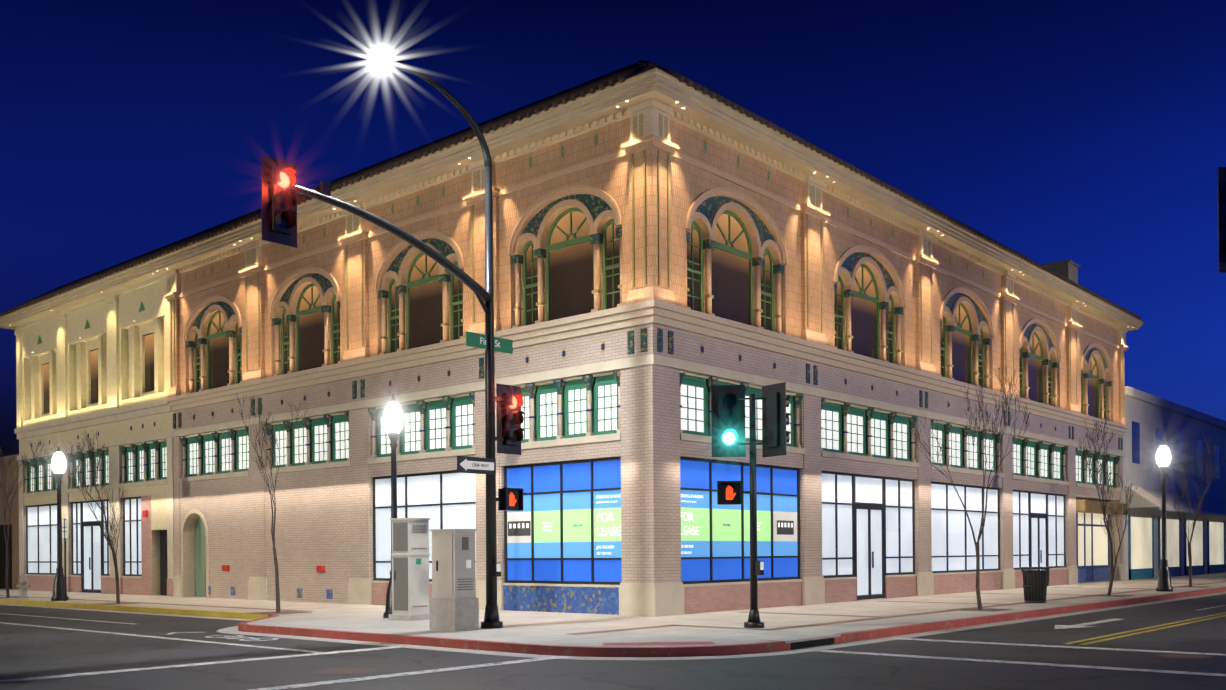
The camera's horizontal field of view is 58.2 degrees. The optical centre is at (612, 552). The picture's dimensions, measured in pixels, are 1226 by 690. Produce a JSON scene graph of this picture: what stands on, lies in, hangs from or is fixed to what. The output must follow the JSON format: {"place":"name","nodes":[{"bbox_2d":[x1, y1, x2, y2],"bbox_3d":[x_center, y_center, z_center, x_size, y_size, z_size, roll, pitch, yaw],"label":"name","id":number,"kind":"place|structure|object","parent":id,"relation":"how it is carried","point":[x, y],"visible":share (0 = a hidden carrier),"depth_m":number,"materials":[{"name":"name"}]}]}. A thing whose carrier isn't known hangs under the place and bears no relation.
{"place":"outdoors","nodes":[
{"label":"outdoors","id":0,"kind":"place"},
{"bbox_2d":[0,60,1144,330],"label":"building eaves","id":1,"kind":"object","parent":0,"point":[596,98],"visible":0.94,"depth_m":30.89,"materials":[{"name":"beige paint"}]},
{"bbox_2d":[0,594,1225,689],"bbox_3d":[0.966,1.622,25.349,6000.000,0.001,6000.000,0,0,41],"label":"ground","id":2,"kind":"structure","parent":0,"point":[29,651],"depth_m":16.30,"materials":[{"name":"grey asphalt"}]},
{"bbox_2d":[0,605,1225,689],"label":"road markings","id":3,"kind":"object","parent":2,"relation":"on","point":[1187,655],"visible":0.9,"depth_m":16.75,"materials":[{"name":"white paint"}]},
{"bbox_2d":[0,572,1225,659],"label":"sidewalk","id":4,"kind":"structure","parent":0,"point":[727,634],"depth_m":23.68,"materials":[{"name":"concrete"}]},
{"bbox_2d":[16,573,30,598],"bbox_3d":[-21.104,1.191,39.428,0.366,0.900,0.440,0,0,41],"label":"fire hydrant","id":5,"kind":"object","parent":4,"relation":"on","point":[23,585],"visible":1,"depth_m":39.34,"materials":[{"name":"grey metal"}]},
{"bbox_2d":[0,440,53,597],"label":"street tree","id":6,"kind":"object","parent":4,"relation":"on","point":[7,566],"visible":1,"depth_m":40.59,"materials":[{"name":"brown plant"}]},
{"bbox_2d":[51,446,68,600],"bbox_3d":[-18.755,-0.997,37.298,0.526,5.240,0.540,0,0,41],"label":"acorn street lamp","id":7,"kind":"object","parent":4,"relation":"on","point":[58,590],"depth_m":37.22,"materials":[{"name":"black metal"}]},
{"bbox_2d":[62,519,67,600],"bbox_3d":[-18.242,0.244,36.659,0.400,2.750,0.060,0,0,41],"label":"street sign post","id":8,"kind":"object","parent":4,"relation":"on","point":[64,528],"depth_m":36.63,"materials":[{"name":"grey metal"}]},
{"bbox_2d":[48,430,138,604],"bbox_3d":[-15.957,-1.148,34.140,1.879,5.504,2.379,0,0,41],"label":"street tree","id":9,"kind":"object","parent":4,"relation":"on","point":[112,550],"visible":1,"depth_m":34.21,"materials":[{"name":"brown plant"}]},
{"bbox_2d":[14,275,173,596],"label":"building facade","id":10,"kind":"structure","parent":4,"relation":"on","point":[113,389],"depth_m":44.17,"materials":[{"name":"beige paint"}]},
{"bbox_2d":[235,394,310,614],"bbox_3d":[-8.626,-1.284,28.495,1.556,5.662,2.094,0,0,41],"label":"street tree","id":11,"kind":"object","parent":4,"relation":"on","point":[277,611],"visible":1,"depth_m":28.30,"materials":[{"name":"brown plant"}]},
{"bbox_2d":[261,44,524,627],"bbox_3d":[-3.793,-3.792,20.354,0.600,10.600,5.930,0,0,41],"label":"signal pole","id":12,"kind":"object","parent":4,"relation":"on","point":[280,188],"visible":1,"depth_m":21.84,"materials":[{"name":"grey metal"}]},
{"bbox_2d":[480,337,499,346],"bbox_3d":[-2.449,-4.200,21.995,0.006,0.133,0.531,0,0,41],"label":"street sign lettering","id":13,"kind":"object","parent":12,"relation":"attached to","point":[485,342],"visible":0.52,"depth_m":21.89,"materials":[{"name":"white paint"}]},
{"bbox_2d":[383,393,402,617],"bbox_3d":[-5.100,-1.102,25.647,0.526,5.240,0.540,0,0,41],"label":"acorn lamp","id":14,"kind":"object","parent":4,"relation":"on","point":[393,419],"visible":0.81,"depth_m":25.55,"materials":[{"name":"black metal"}]},
{"bbox_2d":[389,518,478,631],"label":"utility cabinets","id":15,"kind":"object","parent":4,"relation":"on","point":[452,604],"visible":1,"depth_m":21.38,"materials":[{"name":"painted metal"},{"name":"concrete"}]},
{"bbox_2d":[41,259,1110,463],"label":"building body","id":16,"kind":"structure","parent":4,"relation":"on","point":[1068,269],"depth_m":51.20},
{"bbox_2d":[164,102,652,616],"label":"building facade","id":17,"kind":"structure","parent":16,"relation":"attached to","point":[342,326],"depth_m":30.74,"materials":[{"name":"brick"}]},
{"bbox_2d":[508,521,530,535],"bbox_3d":[-2.433,-0.622,28.478,0.840,0.380,0.007,0,0,41],"label":"window poster picture","id":18,"kind":"object","parent":17,"relation":"attached to","point":[518,528],"visible":1,"depth_m":28.46,"materials":[{"name":"grey paper"}]},
{"bbox_2d":[543,522,552,531],"bbox_3d":[-1.658,-0.651,27.801,0.379,0.262,0.006,0,0,41],"label":"poster icon","id":19,"kind":"object","parent":17,"relation":"attached to","point":[544,526],"visible":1,"depth_m":27.77,"materials":[{"name":"white"}]},
{"bbox_2d":[597,513,613,521],"bbox_3d":[-0.181,-0.852,26.512,0.546,0.210,0.006,0,0,41],"label":"sign lettering","id":20,"kind":"object","parent":17,"relation":"attached to","point":[607,517],"visible":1,"depth_m":26.51,"materials":[{"name":"white"}]},
{"bbox_2d":[596,494,620,497],"bbox_3d":[-0.044,-1.350,26.389,0.956,0.074,0.006,0,0,41],"label":"sign lettering","id":21,"kind":"object","parent":17,"relation":"attached to","point":[608,496],"visible":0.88,"depth_m":26.46,"materials":[{"name":"white"}]},
{"bbox_2d":[597,527,620,535],"bbox_3d":[-0.101,-0.512,26.444,0.754,0.210,0.006,0,0,41],"label":"sign lettering","id":22,"kind":"object","parent":17,"relation":"attached to","point":[609,531],"visible":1,"depth_m":26.43,"materials":[{"name":"white"}]},
{"bbox_2d":[9,101,1132,352],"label":"downlight lenses","id":23,"kind":"object","parent":16,"relation":"attached to","point":[627,101],"visible":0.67,"depth_m":33.95,"materials":[{"name":"white"}]},
{"bbox_2d":[643,99,1128,616],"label":"building facade","id":24,"kind":"structure","parent":16,"relation":"attached to","point":[869,335],"depth_m":32.48,"materials":[{"name":"brick"}]},
{"bbox_2d":[681,512,693,520],"bbox_3d":[1.777,-0.867,26.504,0.006,0.210,0.546,0,0,41],"label":"sign lettering","id":25,"kind":"object","parent":24,"relation":"attached to","point":[688,516],"visible":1,"depth_m":26.55,"materials":[{"name":"white paper"}]},
{"bbox_2d":[681,526,698,534],"bbox_3d":[1.847,-0.527,26.582,0.006,0.210,0.754,0,0,41],"label":"sign lettering","id":26,"kind":"object","parent":24,"relation":"attached to","point":[690,530],"visible":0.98,"depth_m":26.61,"materials":[{"name":"white"}]},
{"bbox_2d":[681,494,702,497],"bbox_3d":[1.896,-1.365,26.645,0.006,0.074,0.956,0,0,41],"label":"sign lettering","id":27,"kind":"object","parent":24,"relation":"attached to","point":[694,496],"visible":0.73,"depth_m":26.74,"materials":[{"name":"white paint"}]},
{"bbox_2d":[777,520,793,534],"bbox_3d":[4.669,-0.677,29.817,0.007,0.380,0.840,0,0,41],"label":"window poster picture","id":28,"kind":"object","parent":24,"relation":"attached to","point":[785,527],"visible":1,"depth_m":29.82,"materials":[{"name":"grey paper"}]},
{"bbox_2d":[711,382,790,627],"bbox_3d":[2.721,-0.907,21.407,1.562,4.730,0.569,0,0,-2],"label":"traffic light","id":29,"kind":"object","parent":4,"relation":"on","point":[728,419],"visible":1,"depth_m":21.40,"materials":[{"name":"grey metal"}]},
{"bbox_2d":[910,366,1029,611],"bbox_3d":[9.020,-1.538,27.407,2.811,5.911,2.252,0,0,41],"label":"street tree","id":30,"kind":"object","parent":4,"relation":"on","point":[979,604],"visible":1,"depth_m":27.15,"materials":[{"name":"brown plant"}]},
{"bbox_2d":[1020,567,1049,602],"bbox_3d":[11.641,0.885,30.364,0.762,0.970,0.770,0,0,41],"label":"trash can","id":31,"kind":"object","parent":4,"relation":"on","point":[1035,585],"visible":1,"depth_m":30.13,"materials":[{"name":"black metal"}]},
{"bbox_2d":[1078,415,1136,596],"bbox_3d":[15.474,-1.478,34.695,1.830,5.696,1.623,0,0,41],"label":"street tree","id":32,"kind":"object","parent":4,"relation":"on","point":[1113,565],"visible":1,"depth_m":34.76,"materials":[{"name":"brown plant"}]},
{"bbox_2d":[1156,440,1172,591],"bbox_3d":[19.008,-1.287,37.989,0.526,5.240,0.540,0,0,41],"label":"acorn street lamp","id":33,"kind":"object","parent":4,"relation":"on","point":[1163,456],"depth_m":37.91,"materials":[{"name":"black metal"}]},
{"bbox_2d":[1172,434,1225,587],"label":"street tree","id":34,"kind":"object","parent":4,"relation":"on","point":[1183,486],"visible":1,"depth_m":41.98,"materials":[{"name":"brown plant"}]},
{"bbox_2d":[0,386,1225,588],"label":"neighboring buildings","id":35,"kind":"structure","parent":0,"point":[1153,422],"depth_m":56.26,"materials":[{"name":"beige"}]},
{"bbox_2d":[0,0,1225,456],"label":"sky","id":36,"kind":"structure","parent":0,"point":[1091,134],"materials":[{"name":"blue"}]},
{"bbox_2d":[1218,167,1225,272],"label":"overhead signal","id":37,"kind":"object","parent":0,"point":[1221,219],"visible":1,"depth_m":14.66,"materials":[{"name":"grey metal"}]}
]}

